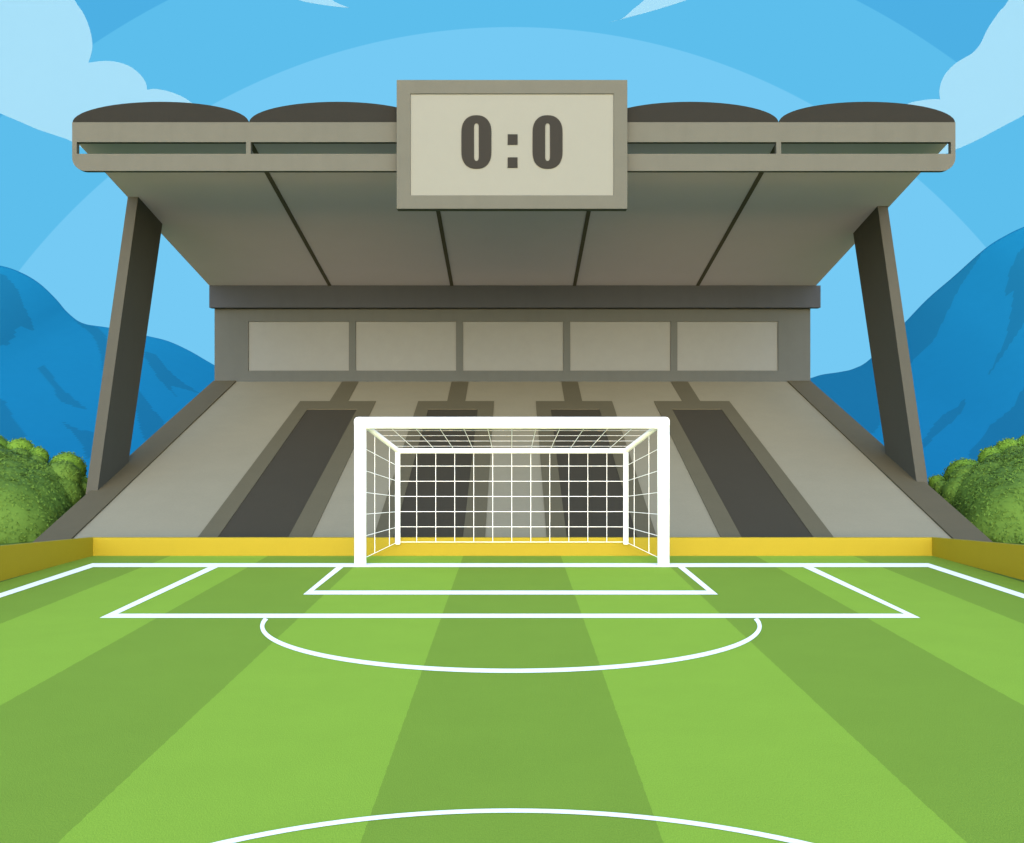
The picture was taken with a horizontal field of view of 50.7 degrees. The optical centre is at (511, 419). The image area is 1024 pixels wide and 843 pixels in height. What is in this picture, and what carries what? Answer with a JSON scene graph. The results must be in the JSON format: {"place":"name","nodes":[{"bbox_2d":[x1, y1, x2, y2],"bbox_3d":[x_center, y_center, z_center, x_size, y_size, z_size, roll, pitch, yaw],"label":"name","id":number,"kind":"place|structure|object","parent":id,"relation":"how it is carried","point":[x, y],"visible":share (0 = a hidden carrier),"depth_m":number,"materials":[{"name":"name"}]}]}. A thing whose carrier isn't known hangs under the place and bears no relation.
{"place":"outdoors","nodes":[
{"label":"outdoors","id":0,"kind":"place"},
{"bbox_2d":[0,0,190,148],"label":"cloud","id":1,"kind":"structure","parent":0,"point":[53,81],"depth_m":1500.00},
{"bbox_2d":[0,266,214,477],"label":"mountain","id":2,"kind":"structure","parent":0,"point":[52,354],"depth_m":417.70,"materials":[{"name":"blue stone"}]},
{"bbox_2d":[300,0,348,7],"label":"cloud","id":3,"kind":"structure","parent":0,"point":[328,2],"depth_m":1500.00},
{"bbox_2d":[0,556,1023,842],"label":"pitch","id":4,"kind":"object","parent":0,"point":[212,730],"depth_m":9.27,"materials":[{"name":"green plant"}]},
{"bbox_2d":[0,563,92,596],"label":"touch line","id":5,"kind":"object","parent":4,"relation":"on","point":[39,582],"visible":1,"depth_m":16.45,"materials":[{"name":"paint"}]},
{"bbox_2d":[100,567,919,617],"bbox_3d":[-0.026,2.446,15.653,10.133,0.001,4.598,0,0,0],"label":"penalty area line","id":6,"kind":"object","parent":4,"relation":"on","point":[115,614],"visible":1,"depth_m":13.51,"materials":[{"name":"paint"}]},
{"bbox_2d":[92,563,927,566],"bbox_3d":[-0.027,2.446,18.200,14.250,0.001,0.474,0,0,0],"label":"goal line","id":7,"kind":"object","parent":4,"relation":"on","point":[510,565],"visible":1,"depth_m":18.15,"materials":[{"name":"paint"}]},
{"bbox_2d":[304,567,716,593],"bbox_3d":[-0.020,2.446,16.545,5.805,0.001,2.815,0,0,0],"label":"goal area line","id":8,"kind":"object","parent":4,"relation":"on","point":[683,569],"visible":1,"depth_m":15.31,"materials":[{"name":"paint"}]},
{"bbox_2d":[260,618,761,672],"bbox_3d":[-0.013,2.446,11.902,6.096,0.001,2.898,0,0,0],"label":"penalty arc","id":9,"kind":"object","parent":4,"relation":"on","point":[532,670],"visible":1,"depth_m":10.85,"materials":[{"name":"paint"}]},
{"bbox_2d":[354,417,669,565],"bbox_3d":[-0.002,1.216,18.758,5.293,2.528,1.399,0,0,0],"label":"football goal","id":10,"kind":"object","parent":4,"relation":"on","point":[659,425],"visible":0.98,"depth_m":18.11,"materials":[{"name":"white paint"}]},
{"bbox_2d":[213,808,810,842],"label":"circle","id":11,"kind":"object","parent":4,"relation":"on","point":[511,810],"visible":1,"depth_m":6.62,"materials":[{"name":"paint"}]},
{"bbox_2d":[93,537,931,555],"bbox_3d":[0.011,2.296,19.515,15.110,0.348,0.090,0,0,0],"label":"perimeter board","id":12,"kind":"object","parent":4,"relation":"on","point":[516,546],"visible":1,"depth_m":19.47,"materials":[{"name":"yellow paint"}]},
{"bbox_2d":[928,563,1023,597],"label":"touch line","id":13,"kind":"object","parent":4,"relation":"on","point":[997,587],"visible":1,"depth_m":16.35,"materials":[{"name":"paint"}]},
{"bbox_2d":[0,541,1023,581],"bbox_3d":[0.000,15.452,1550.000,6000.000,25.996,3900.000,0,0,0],"label":"ground","id":14,"kind":"structure","parent":0,"point":[967,565],"depth_m":17.43,"materials":[{"name":"green plant"}]},
{"bbox_2d":[0,435,87,543],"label":"bush","id":15,"kind":"object","parent":14,"relation":"on","point":[40,494],"visible":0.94,"depth_m":22.82,"materials":[{"name":"green plant"}]},
{"bbox_2d":[0,537,93,580],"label":"perimeter board","id":16,"kind":"object","parent":14,"relation":"on","point":[16,560],"visible":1,"depth_m":17.60,"materials":[{"name":"yellow paint"}]},
{"bbox_2d":[33,102,991,541],"bbox_3d":[0.089,-2.039,27.953,18.489,8.979,16.094,0,0,0],"label":"grandstand","id":17,"kind":"object","parent":14,"relation":"on","point":[683,292],"visible":0.88,"depth_m":26.43,"materials":[{"name":"concrete"}]},
{"bbox_2d":[249,322,348,370],"bbox_3d":[-6.513,-2.248,33.062,3.066,1.493,0.025,0,0,0],"label":"window","id":18,"kind":"structure","parent":17,"relation":"in","point":[273,346],"depth_m":33.05,"materials":[{"name":"grey glass"}]},
{"bbox_2d":[356,322,455,370],"bbox_3d":[-3.238,-2.248,33.062,3.060,1.493,0.025,0,0,0],"label":"window","id":19,"kind":"structure","parent":17,"relation":"in","point":[380,346],"depth_m":33.05,"materials":[{"name":"grey glass"}]},
{"bbox_2d":[397,80,626,210],"bbox_3d":[0.000,-5.583,22.061,4.678,2.613,0.262,0,0,0],"label":"scoreboard","id":20,"kind":"object","parent":17,"relation":"attached to","point":[511,145],"visible":1,"depth_m":21.96,"materials":[{"name":"plastic"}]},
{"bbox_2d":[463,322,562,370],"bbox_3d":[0.034,-2.248,33.062,3.060,1.493,0.025,0,0,0],"label":"window","id":21,"kind":"structure","parent":17,"relation":"in","point":[487,346],"depth_m":33.05,"materials":[{"name":"grey glass"}]},
{"bbox_2d":[570,322,669,370],"bbox_3d":[3.307,-2.248,33.062,3.060,1.493,0.025,0,0,0],"label":"window","id":22,"kind":"structure","parent":17,"relation":"in","point":[594,346],"depth_m":33.05,"materials":[{"name":"grey glass"}]},
{"bbox_2d":[677,322,777,370],"bbox_3d":[6.583,-2.248,33.062,3.068,1.493,0.025,0,0,0],"label":"window","id":23,"kind":"structure","parent":17,"relation":"in","point":[701,346],"depth_m":33.05,"materials":[{"name":"grey glass"}]},
{"bbox_2d":[928,434,1023,543],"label":"bush","id":24,"kind":"object","parent":14,"relation":"on","point":[984,493],"visible":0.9,"depth_m":22.76,"materials":[{"name":"green plant"}]},
{"bbox_2d":[932,537,1023,579],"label":"perimeter board","id":25,"kind":"object","parent":14,"relation":"on","point":[1006,559],"visible":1,"depth_m":17.67,"materials":[{"name":"yellow paint"}]},
{"bbox_2d":[0,0,1023,377],"label":"sky","id":26,"kind":"structure","parent":0,"point":[62,224],"materials":[{"name":"blue"}]},
{"bbox_2d":[612,0,684,21],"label":"cloud","id":27,"kind":"structure","parent":0,"point":[644,6],"depth_m":1500.00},
{"bbox_2d":[810,227,1023,481],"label":"mountain","id":28,"kind":"structure","parent":0,"point":[964,327],"depth_m":419.86,"materials":[{"name":"blue stone"}]},
{"bbox_2d":[908,0,1023,153],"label":"cloud","id":29,"kind":"structure","parent":0,"point":[981,92],"depth_m":1500.00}
]}

